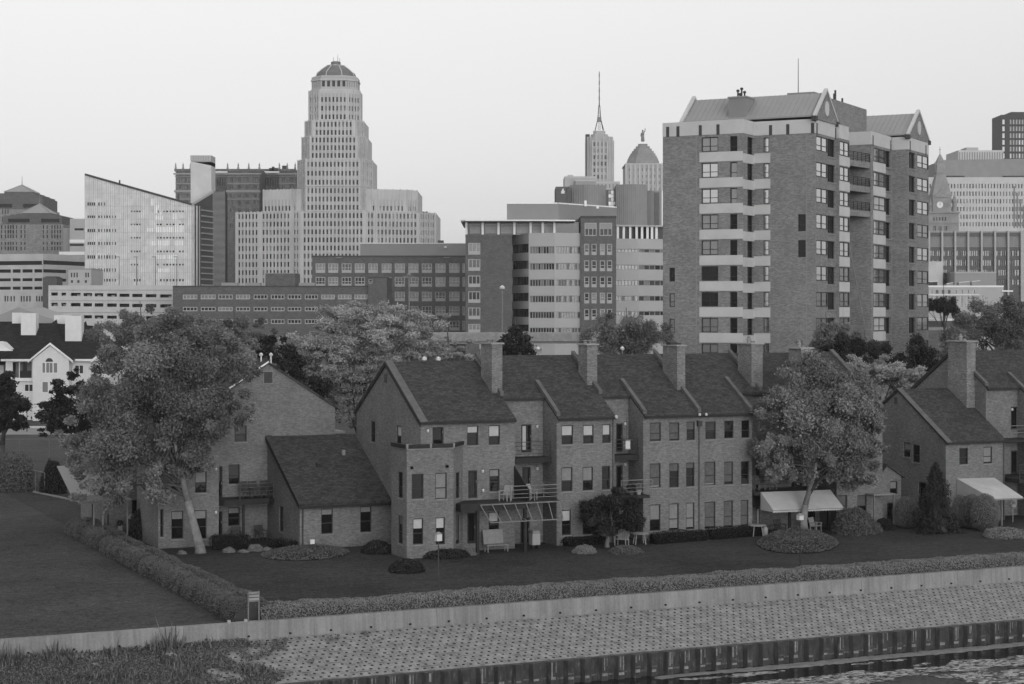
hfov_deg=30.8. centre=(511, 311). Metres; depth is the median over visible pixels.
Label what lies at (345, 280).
window
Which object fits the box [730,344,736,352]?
window
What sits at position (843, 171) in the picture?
window
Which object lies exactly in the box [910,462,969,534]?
spruce tree
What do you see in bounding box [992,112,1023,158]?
dark tower
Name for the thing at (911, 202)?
window
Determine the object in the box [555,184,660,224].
curved building
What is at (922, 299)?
window
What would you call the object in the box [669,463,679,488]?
window
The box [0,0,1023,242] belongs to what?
sky
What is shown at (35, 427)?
kerb
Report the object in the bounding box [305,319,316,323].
window
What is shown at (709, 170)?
window
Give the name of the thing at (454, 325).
window
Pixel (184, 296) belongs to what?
window
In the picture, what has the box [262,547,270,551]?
boulder
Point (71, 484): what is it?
patio canopy
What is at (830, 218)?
window
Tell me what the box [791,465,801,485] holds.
door
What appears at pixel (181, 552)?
boulder
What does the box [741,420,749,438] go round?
window
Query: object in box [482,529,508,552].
garden bench
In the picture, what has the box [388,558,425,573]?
garden shrub
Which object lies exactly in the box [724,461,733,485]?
window
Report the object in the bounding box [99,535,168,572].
clipped hedge
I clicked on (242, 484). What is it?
garden chair
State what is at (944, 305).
dark tree
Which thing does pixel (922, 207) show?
window
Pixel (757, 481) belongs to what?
garden chair
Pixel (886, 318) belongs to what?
window
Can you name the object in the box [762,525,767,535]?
gas bottle
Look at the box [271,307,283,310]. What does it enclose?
window
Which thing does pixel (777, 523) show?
garden chair
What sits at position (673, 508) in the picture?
window
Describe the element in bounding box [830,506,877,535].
garden shrub
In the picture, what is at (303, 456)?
brick townhouse
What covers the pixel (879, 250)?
window
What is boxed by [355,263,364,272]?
window
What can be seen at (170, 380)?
broadleaf tree
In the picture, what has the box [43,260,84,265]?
window
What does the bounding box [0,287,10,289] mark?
window
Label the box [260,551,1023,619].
clipped hedge
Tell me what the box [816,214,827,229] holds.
window
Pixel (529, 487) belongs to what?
garden chair
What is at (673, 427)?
window
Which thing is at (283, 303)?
brick building
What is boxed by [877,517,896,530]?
garden shrub
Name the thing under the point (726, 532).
box hedge
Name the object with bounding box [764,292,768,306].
window
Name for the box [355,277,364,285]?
window
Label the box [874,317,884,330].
window
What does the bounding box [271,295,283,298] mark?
window
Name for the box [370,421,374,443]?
window
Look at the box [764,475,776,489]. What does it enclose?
garden chair
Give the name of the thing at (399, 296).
window
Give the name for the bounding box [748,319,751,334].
window
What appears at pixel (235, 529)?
garden chair
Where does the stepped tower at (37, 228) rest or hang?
on the city ground at (40, 460)
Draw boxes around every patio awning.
[761,490,842,512]
[957,478,1022,525]
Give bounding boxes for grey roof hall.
[0,307,63,322]
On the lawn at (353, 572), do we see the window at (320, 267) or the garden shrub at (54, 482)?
the garden shrub at (54, 482)
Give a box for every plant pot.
[626,483,635,494]
[635,483,641,494]
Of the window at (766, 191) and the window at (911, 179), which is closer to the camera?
the window at (766, 191)
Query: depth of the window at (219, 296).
470.14 m
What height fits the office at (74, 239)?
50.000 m
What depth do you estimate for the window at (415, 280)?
520.15 m
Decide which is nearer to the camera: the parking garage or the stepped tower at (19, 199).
the parking garage
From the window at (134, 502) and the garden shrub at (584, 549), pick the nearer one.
the garden shrub at (584, 549)
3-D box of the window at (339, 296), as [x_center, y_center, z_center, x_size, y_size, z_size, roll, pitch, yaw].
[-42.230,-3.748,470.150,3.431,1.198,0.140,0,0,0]
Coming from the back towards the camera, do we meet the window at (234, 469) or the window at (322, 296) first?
the window at (322, 296)
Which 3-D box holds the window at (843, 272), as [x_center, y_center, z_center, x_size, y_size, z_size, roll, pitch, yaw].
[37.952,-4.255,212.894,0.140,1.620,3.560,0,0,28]
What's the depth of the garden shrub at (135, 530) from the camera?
121.88 m
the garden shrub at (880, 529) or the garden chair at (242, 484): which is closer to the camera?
the garden chair at (242, 484)
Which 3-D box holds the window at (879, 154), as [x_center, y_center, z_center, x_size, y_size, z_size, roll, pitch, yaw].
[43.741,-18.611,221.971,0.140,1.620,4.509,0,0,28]
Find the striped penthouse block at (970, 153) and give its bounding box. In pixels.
[946,147,1003,159]
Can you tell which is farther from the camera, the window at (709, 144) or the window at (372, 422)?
the window at (709, 144)
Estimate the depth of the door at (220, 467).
122.46 m
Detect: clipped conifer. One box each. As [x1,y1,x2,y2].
[891,496,919,527]
[951,494,964,526]
[960,494,976,527]
[970,493,1000,530]
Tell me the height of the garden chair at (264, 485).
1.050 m
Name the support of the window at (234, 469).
in the brick townhouse at (303, 456)
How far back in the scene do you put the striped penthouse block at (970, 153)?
1060.00 m
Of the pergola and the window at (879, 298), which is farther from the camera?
the window at (879, 298)
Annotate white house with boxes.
[0,313,130,420]
[0,322,11,373]
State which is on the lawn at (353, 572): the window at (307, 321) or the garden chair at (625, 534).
the garden chair at (625, 534)
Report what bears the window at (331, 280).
in the office building at (437, 281)
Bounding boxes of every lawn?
[0,492,226,638]
[3,489,1023,603]
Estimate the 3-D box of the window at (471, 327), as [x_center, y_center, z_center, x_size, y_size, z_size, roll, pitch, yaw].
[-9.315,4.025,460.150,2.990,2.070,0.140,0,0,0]
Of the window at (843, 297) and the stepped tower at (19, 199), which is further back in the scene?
the stepped tower at (19, 199)
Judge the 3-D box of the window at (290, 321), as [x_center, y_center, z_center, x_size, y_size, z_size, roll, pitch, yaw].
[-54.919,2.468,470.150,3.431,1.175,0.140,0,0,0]
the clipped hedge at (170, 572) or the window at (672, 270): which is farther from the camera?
the window at (672, 270)
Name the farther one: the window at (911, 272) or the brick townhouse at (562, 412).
the window at (911, 272)
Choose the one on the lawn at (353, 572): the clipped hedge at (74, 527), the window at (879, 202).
the clipped hedge at (74, 527)
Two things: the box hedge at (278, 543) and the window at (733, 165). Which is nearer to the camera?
the box hedge at (278, 543)
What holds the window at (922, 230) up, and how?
in the apartment tower at (789, 219)
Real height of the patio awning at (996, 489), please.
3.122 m
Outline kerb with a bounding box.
[10,426,46,428]
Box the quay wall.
[0,565,1023,657]
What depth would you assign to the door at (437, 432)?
115.98 m
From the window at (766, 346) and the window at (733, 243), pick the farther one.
the window at (766, 346)
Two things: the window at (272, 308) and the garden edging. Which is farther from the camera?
the window at (272, 308)
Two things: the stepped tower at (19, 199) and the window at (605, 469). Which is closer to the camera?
the window at (605, 469)
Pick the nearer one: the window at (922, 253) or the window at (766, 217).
the window at (766, 217)
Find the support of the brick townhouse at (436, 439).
on the lawn at (353, 572)
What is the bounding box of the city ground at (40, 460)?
[0,371,374,489]
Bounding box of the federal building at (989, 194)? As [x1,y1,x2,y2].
[929,159,1023,230]
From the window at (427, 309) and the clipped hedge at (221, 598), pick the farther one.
the window at (427, 309)
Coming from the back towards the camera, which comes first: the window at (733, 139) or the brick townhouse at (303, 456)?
the window at (733, 139)
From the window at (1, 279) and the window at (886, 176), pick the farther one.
the window at (1, 279)
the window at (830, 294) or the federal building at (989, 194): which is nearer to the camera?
the window at (830, 294)
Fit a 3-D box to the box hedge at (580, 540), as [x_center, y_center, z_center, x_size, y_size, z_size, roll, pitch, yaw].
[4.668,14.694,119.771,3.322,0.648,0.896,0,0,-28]
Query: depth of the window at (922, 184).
231.26 m
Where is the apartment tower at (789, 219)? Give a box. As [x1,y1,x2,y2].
[663,59,930,399]
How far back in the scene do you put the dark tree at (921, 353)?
175.22 m
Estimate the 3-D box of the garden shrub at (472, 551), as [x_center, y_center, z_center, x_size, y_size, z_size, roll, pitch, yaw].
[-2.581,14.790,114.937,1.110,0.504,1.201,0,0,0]
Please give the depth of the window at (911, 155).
227.96 m
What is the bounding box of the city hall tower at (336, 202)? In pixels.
[235,57,443,285]
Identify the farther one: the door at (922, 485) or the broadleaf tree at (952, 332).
the broadleaf tree at (952, 332)
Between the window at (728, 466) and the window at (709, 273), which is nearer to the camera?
the window at (728, 466)
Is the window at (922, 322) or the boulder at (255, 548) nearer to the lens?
the boulder at (255, 548)
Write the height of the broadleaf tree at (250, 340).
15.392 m
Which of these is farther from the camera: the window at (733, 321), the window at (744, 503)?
the window at (733, 321)
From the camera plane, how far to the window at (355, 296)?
470.14 m
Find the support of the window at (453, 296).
in the office building at (437, 281)
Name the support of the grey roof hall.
on the city ground at (40, 460)
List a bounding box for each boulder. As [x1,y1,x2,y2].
[177,550,186,553]
[222,546,235,552]
[238,549,248,552]
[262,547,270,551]
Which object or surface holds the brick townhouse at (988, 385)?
on the lawn at (353, 572)
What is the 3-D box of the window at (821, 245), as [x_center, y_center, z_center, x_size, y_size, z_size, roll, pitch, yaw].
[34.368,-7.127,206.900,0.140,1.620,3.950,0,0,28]
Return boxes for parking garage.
[48,257,176,350]
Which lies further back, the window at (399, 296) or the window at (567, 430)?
the window at (399, 296)
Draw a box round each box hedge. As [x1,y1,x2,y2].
[208,533,250,549]
[267,538,297,547]
[560,535,605,546]
[647,529,708,544]
[705,523,763,539]
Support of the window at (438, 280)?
in the office building at (437, 281)
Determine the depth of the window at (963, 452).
132.90 m
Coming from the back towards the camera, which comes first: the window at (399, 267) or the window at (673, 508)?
the window at (399, 267)
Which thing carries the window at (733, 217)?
in the apartment tower at (789, 219)
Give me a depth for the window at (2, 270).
644.65 m
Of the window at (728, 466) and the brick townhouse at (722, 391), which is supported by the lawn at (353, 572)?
the brick townhouse at (722, 391)
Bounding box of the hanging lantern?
[623,418,630,449]
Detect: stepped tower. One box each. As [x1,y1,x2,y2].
[0,185,59,223]
[0,196,73,253]
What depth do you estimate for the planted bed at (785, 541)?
118.04 m
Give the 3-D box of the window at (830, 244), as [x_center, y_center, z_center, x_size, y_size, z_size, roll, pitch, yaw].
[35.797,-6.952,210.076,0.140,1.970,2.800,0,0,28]
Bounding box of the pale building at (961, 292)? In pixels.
[929,280,1012,349]
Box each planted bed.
[261,544,349,560]
[757,527,838,553]
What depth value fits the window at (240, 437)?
123.06 m
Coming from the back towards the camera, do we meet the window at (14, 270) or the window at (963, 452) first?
the window at (14, 270)
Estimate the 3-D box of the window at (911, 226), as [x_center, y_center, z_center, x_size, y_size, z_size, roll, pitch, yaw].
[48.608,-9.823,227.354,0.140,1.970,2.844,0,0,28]
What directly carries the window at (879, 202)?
in the apartment tower at (789, 219)
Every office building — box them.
[312,243,464,360]
[461,201,662,360]
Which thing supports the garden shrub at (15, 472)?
on the city ground at (40, 460)
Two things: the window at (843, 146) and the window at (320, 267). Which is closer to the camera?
the window at (843, 146)
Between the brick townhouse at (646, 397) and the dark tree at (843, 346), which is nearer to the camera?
the brick townhouse at (646, 397)
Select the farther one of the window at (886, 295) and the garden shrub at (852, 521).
the window at (886, 295)
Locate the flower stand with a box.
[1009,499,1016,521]
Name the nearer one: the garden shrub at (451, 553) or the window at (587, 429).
the garden shrub at (451, 553)
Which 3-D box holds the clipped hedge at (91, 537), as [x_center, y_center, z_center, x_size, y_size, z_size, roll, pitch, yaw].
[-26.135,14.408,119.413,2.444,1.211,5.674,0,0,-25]
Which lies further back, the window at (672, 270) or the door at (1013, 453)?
the window at (672, 270)
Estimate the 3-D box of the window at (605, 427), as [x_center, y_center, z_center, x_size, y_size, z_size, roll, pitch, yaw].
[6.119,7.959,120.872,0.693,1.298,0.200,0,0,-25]
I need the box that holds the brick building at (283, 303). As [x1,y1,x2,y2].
[173,273,391,370]
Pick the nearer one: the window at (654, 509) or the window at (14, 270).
the window at (654, 509)
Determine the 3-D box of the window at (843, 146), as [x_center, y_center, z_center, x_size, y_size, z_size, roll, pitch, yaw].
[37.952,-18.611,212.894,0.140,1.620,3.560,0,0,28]
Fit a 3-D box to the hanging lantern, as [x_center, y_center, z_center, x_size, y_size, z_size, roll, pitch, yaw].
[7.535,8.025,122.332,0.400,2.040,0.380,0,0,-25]
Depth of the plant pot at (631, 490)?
121.09 m
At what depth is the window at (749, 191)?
207.96 m
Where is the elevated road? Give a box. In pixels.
[428,332,662,354]
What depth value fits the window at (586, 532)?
120.27 m
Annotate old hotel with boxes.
[173,162,296,282]
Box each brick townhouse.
[137,353,390,548]
[353,339,528,558]
[473,340,617,551]
[571,342,707,540]
[653,336,766,530]
[728,340,904,529]
[882,388,1006,522]
[910,334,1023,515]
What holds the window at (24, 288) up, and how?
in the banded building at (26, 280)
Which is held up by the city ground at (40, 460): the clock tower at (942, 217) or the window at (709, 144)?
the clock tower at (942, 217)
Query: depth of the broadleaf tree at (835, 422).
123.52 m
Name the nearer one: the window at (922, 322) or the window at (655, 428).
the window at (655, 428)
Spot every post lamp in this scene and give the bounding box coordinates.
[435,532,441,589]
[796,513,803,565]
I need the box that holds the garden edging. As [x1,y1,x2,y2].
[33,491,79,501]
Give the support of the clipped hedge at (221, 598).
on the lawn at (353, 572)
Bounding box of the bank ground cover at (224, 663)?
[0,631,425,683]
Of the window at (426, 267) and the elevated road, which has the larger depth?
the window at (426, 267)
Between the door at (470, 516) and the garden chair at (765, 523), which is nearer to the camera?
the door at (470, 516)
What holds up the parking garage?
on the city ground at (40, 460)
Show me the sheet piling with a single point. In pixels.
(639, 664)
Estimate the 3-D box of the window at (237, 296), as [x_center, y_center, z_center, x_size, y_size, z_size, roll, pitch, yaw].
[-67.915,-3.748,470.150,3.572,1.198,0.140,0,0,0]
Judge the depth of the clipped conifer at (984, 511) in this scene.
127.11 m
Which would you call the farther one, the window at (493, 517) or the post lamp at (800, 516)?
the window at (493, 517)
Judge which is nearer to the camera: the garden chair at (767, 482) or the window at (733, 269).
the garden chair at (767, 482)
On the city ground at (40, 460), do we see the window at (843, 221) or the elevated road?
the elevated road
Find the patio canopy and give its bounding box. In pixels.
[57,465,108,524]
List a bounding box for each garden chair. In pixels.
[231,526,241,534]
[238,481,251,497]
[248,481,260,497]
[254,525,267,540]
[260,480,272,496]
[499,485,512,500]
[526,484,537,499]
[614,527,629,545]
[752,475,765,489]
[761,520,772,532]
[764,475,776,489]
[773,519,786,530]
[808,517,821,530]
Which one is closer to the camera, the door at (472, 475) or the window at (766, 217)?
the door at (472, 475)
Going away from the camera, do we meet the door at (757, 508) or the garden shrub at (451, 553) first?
the garden shrub at (451, 553)
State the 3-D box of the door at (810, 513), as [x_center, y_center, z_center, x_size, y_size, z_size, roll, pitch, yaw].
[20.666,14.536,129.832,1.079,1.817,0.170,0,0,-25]
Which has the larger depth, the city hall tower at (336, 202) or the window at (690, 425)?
the city hall tower at (336, 202)
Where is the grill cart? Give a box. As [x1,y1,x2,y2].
[529,530,539,548]
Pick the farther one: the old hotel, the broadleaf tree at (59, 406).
the old hotel
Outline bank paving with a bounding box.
[0,581,1023,683]
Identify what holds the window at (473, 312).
in the office building at (560, 267)
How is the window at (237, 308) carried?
in the brick building at (283, 303)
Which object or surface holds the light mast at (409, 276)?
on the city ground at (40, 460)
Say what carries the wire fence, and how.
on the city ground at (40, 460)
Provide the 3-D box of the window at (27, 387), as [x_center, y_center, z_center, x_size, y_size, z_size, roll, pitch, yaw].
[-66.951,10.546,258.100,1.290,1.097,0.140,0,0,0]
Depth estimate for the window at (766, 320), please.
207.86 m
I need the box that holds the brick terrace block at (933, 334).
[929,318,955,352]
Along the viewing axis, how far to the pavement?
231.09 m
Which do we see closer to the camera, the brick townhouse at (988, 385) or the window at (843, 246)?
the brick townhouse at (988, 385)
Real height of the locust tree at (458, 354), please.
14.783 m
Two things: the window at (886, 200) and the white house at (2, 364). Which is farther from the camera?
the white house at (2, 364)
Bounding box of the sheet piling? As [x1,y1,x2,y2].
[282,619,1023,683]
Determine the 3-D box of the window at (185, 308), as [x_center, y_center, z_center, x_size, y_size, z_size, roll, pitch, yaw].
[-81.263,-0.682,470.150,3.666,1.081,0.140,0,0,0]
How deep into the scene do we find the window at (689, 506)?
123.52 m
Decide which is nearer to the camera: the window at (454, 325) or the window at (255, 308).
the window at (255, 308)
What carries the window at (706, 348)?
in the apartment tower at (789, 219)
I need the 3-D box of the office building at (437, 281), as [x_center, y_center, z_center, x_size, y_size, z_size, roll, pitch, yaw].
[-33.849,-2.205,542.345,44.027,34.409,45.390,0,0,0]
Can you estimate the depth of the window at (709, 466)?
124.15 m
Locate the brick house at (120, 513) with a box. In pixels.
[76,385,152,532]
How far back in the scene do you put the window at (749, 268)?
208.09 m
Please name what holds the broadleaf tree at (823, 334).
on the lawn at (353, 572)
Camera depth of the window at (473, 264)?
460.15 m
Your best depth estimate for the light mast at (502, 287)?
359.87 m
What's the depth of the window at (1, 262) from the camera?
642.77 m
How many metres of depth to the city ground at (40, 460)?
210.31 m
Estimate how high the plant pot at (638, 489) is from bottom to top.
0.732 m
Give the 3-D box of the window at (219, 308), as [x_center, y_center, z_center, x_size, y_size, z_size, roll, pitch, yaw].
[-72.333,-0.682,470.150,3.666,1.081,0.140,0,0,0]
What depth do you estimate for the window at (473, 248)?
460.15 m
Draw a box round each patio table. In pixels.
[630,532,648,544]
[748,524,765,536]
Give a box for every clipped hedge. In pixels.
[64,516,110,541]
[80,525,128,550]
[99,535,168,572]
[138,554,214,595]
[180,575,269,621]
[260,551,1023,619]
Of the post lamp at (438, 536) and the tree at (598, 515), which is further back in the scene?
the tree at (598, 515)
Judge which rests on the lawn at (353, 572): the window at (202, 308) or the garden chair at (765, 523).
the garden chair at (765, 523)
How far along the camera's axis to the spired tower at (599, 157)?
1000.75 m
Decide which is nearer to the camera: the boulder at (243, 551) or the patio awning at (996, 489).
the boulder at (243, 551)
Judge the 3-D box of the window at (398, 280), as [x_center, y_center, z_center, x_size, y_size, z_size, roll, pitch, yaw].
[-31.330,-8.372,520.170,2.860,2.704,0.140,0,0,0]
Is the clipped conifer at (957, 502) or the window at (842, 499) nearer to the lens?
the window at (842, 499)
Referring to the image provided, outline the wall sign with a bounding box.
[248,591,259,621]
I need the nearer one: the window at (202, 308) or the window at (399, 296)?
the window at (202, 308)
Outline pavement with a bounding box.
[0,429,74,434]
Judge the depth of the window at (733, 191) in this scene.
206.09 m
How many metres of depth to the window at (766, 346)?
207.86 m
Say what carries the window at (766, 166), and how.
in the apartment tower at (789, 219)
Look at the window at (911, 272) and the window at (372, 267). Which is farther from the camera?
the window at (372, 267)
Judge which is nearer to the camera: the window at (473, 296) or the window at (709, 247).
the window at (709, 247)
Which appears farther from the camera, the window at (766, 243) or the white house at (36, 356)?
the white house at (36, 356)
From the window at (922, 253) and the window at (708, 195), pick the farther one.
the window at (922, 253)
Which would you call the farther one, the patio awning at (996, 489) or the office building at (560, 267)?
the office building at (560, 267)
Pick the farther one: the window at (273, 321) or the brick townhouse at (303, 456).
the window at (273, 321)
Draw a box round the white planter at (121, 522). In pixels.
[116,520,123,530]
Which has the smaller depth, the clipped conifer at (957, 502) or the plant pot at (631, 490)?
the plant pot at (631, 490)
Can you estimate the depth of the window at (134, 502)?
126.65 m
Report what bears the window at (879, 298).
in the apartment tower at (789, 219)
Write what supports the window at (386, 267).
in the office building at (437, 281)
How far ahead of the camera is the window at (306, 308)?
470.03 m
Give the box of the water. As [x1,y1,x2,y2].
[574,641,1023,683]
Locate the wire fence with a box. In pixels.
[28,469,44,492]
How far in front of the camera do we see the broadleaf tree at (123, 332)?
209.33 m
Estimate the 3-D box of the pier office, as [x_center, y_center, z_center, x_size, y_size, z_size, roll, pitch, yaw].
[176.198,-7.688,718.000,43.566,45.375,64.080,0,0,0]
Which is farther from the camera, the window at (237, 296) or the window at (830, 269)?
the window at (237, 296)
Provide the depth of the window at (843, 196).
212.84 m
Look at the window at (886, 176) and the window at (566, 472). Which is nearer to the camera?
the window at (566, 472)
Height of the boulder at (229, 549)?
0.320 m
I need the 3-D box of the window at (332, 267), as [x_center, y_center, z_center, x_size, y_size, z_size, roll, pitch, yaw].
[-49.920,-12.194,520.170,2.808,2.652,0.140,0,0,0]
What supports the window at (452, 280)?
in the office building at (437, 281)
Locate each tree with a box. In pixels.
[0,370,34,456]
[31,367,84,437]
[53,303,263,553]
[84,304,170,353]
[184,309,280,363]
[255,334,332,397]
[275,300,460,436]
[411,319,475,360]
[497,318,536,354]
[574,308,676,353]
[578,486,646,547]
[748,346,889,528]
[794,312,861,351]
[822,330,912,376]
[846,353,926,401]
[893,332,938,383]
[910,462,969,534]
[929,284,960,351]
[934,324,976,359]
[951,294,1023,349]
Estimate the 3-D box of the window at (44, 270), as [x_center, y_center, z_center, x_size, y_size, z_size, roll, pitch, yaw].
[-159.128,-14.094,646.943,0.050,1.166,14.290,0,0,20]
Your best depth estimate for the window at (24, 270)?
642.06 m
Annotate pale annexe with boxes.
[68,268,102,305]
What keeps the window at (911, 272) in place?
in the apartment tower at (789, 219)
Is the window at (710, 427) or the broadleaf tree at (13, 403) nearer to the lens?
the window at (710, 427)
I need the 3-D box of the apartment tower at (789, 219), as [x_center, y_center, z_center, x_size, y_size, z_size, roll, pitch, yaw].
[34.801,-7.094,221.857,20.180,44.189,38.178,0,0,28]
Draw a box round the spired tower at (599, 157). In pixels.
[563,72,619,189]
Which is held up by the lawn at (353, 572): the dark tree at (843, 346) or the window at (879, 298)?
the dark tree at (843, 346)
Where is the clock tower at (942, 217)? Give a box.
[929,149,959,230]
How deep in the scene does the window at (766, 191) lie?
207.86 m
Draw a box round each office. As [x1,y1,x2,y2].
[59,219,84,255]
[929,231,1023,349]
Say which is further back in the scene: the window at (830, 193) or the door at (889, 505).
the window at (830, 193)
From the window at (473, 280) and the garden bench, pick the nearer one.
the garden bench
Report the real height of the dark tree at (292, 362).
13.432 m
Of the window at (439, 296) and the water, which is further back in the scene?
the window at (439, 296)
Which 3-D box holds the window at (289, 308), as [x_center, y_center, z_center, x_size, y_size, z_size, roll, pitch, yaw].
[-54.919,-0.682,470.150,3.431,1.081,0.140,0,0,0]
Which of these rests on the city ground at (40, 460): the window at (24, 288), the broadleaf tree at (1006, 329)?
the broadleaf tree at (1006, 329)
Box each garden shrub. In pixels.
[0,449,40,491]
[38,458,66,493]
[128,509,142,540]
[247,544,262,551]
[360,539,390,554]
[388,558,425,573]
[422,548,470,559]
[463,548,477,555]
[572,544,596,553]
[607,545,643,554]
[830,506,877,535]
[870,521,883,532]
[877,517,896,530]
[982,527,1023,539]
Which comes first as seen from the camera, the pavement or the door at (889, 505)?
the door at (889, 505)
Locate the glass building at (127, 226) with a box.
[85,155,224,285]
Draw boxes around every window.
[0,261,42,264]
[0,269,10,272]
[0,278,10,280]
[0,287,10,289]
[13,269,20,272]
[23,269,32,272]
[23,278,32,280]
[23,287,32,289]
[24,384,32,391]
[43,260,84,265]
[43,269,65,272]
[75,365,83,373]
[132,500,136,513]
[183,295,196,298]
[183,307,196,310]
[201,295,215,298]
[201,307,215,310]
[218,295,232,298]
[218,307,232,310]
[227,507,239,527]
[228,464,239,485]
[234,425,246,442]
[236,295,249,298]
[236,307,249,310]
[254,295,267,298]
[254,307,267,310]
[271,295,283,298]
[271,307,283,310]
[271,319,283,323]
[288,295,300,298]
[288,307,300,310]
[288,319,300,323]
[305,295,317,298]
[305,307,317,310]
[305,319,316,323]
[316,263,324,272]
[316,277,324,285]
[321,295,334,298]
[328,263,337,272]
[328,277,337,285]
[338,295,351,298]
[342,263,351,272]
[342,277,351,285]
[354,295,367,298]
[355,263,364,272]
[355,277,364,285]
[368,263,377,272]
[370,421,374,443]
[382,263,391,272]
[395,263,404,272]
[395,277,404,286]
[395,292,404,300]
[397,426,400,442]
[408,263,418,272]
[408,277,418,286]
[408,292,418,300]
[410,306,418,310]
[422,263,431,272]
[422,277,431,286]
[422,292,431,300]
[422,306,431,314]
[435,263,445,272]
[435,277,445,286]
[435,292,445,300]
[435,306,445,314]
[449,263,458,272]
[449,277,458,286]
[449,292,458,300]
[449,306,458,314]
[449,321,458,329]
[462,263,464,272]
[466,426,478,446]
[468,243,479,254]
[468,259,479,270]
[468,275,479,286]
[468,291,479,302]
[468,307,479,318]
[468,324,479,331]
[488,425,500,446]
[489,469,498,492]
[489,512,498,528]
[561,425,573,445]
[561,467,572,492]
[561,510,571,536]
[582,467,593,491]
[582,522,591,535]
[583,425,594,444]
[601,466,610,490]
[602,424,611,444]
[649,422,661,442]
[649,463,661,488]
[649,504,659,532]
[668,503,677,531]
[669,422,679,441]
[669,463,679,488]
[670,268,674,281]
[686,422,695,441]
[686,462,694,487]
[686,502,694,530]
[702,137,717,151]
[702,163,717,177]
[702,189,717,203]
[702,214,717,228]
[702,240,717,254]
[702,266,717,280]
[702,292,717,306]
[702,318,717,331]
[702,344,717,352]
[704,461,715,486]
[704,501,715,529]
[705,421,716,440]
[724,421,733,439]
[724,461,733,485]
[724,501,732,527]
[730,136,736,150]
[730,162,736,176]
[730,188,736,202]
[730,214,736,228]
[730,240,736,254]
[730,266,736,280]
[730,292,736,306]
[730,318,736,332]
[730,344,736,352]
[740,461,749,485]
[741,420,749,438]
[741,500,747,526]
[748,137,751,154]
[748,163,751,180]
[748,189,751,205]
[748,215,751,231]
[748,241,751,257]
[748,267,751,283]
[748,293,751,308]
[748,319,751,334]
[764,138,768,151]
[764,163,768,177]
[764,189,768,203]
[764,215,768,228]
[764,241,768,254]
[764,266,768,280]
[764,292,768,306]
[764,318,768,331]
[764,344,768,352]
[816,136,827,152]
[816,162,827,177]
[816,188,827,203]
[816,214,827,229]
[816,240,827,254]
[816,266,827,280]
[816,292,827,306]
[816,318,827,328]
[828,139,833,156]
[828,165,833,182]
[828,190,833,207]
[828,216,833,233]
[828,241,833,258]
[828,267,833,283]
[828,292,833,309]
[837,495,846,514]
[839,141,848,156]
[839,166,848,181]
[839,191,848,206]
[839,217,848,231]
[839,242,848,256]
[839,267,848,281]
[839,292,848,306]
[839,318,848,331]
[857,495,865,511]
[874,148,884,163]
[874,172,884,187]
[874,196,884,210]
[874,220,884,234]
[874,245,884,258]
[874,269,884,282]
[874,293,884,306]
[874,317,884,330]
[885,151,888,166]
[885,175,888,190]
[885,199,888,214]
[885,222,888,238]
[885,246,888,261]
[885,270,888,285]
[885,294,888,309]
[885,317,888,333]
[903,442,910,458]
[909,152,913,168]
[909,176,913,191]
[909,200,913,215]
[909,223,913,238]
[909,247,913,262]
[909,270,913,285]
[909,294,913,309]
[909,317,913,332]
[912,445,919,463]
[917,154,927,169]
[917,177,927,192]
[917,201,927,214]
[917,224,927,237]
[917,247,927,260]
[917,271,927,283]
[917,294,927,306]
[917,317,927,329]
[959,448,968,465]
[983,447,992,464]
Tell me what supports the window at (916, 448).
in the brick townhouse at (951, 434)
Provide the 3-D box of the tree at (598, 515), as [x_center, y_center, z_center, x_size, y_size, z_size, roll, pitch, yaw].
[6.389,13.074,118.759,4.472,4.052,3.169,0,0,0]
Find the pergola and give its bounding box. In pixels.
[69,494,130,534]
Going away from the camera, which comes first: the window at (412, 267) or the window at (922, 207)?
the window at (922, 207)
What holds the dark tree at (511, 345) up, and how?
on the city ground at (40, 460)
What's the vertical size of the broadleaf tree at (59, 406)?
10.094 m
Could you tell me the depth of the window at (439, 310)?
520.15 m
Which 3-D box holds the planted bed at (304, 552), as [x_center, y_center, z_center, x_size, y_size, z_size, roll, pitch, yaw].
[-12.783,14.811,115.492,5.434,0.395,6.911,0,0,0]
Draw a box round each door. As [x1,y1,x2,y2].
[219,466,221,496]
[219,511,221,535]
[432,427,442,443]
[467,513,474,543]
[468,470,476,497]
[520,517,528,542]
[521,424,530,451]
[522,467,529,483]
[616,423,621,450]
[616,465,621,487]
[756,507,766,523]
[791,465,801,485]
[807,511,814,526]
[887,503,892,520]
[919,482,925,507]
[1011,407,1016,429]
[1011,450,1016,473]
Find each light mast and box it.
[403,273,413,360]
[500,285,504,331]
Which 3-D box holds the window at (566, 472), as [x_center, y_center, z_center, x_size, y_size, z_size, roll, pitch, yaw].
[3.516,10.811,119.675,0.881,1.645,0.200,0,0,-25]
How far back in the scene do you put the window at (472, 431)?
116.94 m
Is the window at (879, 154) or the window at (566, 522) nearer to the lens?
the window at (566, 522)
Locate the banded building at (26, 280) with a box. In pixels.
[0,254,84,314]
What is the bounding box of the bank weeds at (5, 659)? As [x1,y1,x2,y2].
[0,617,280,683]
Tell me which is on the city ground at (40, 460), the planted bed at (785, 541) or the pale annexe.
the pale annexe

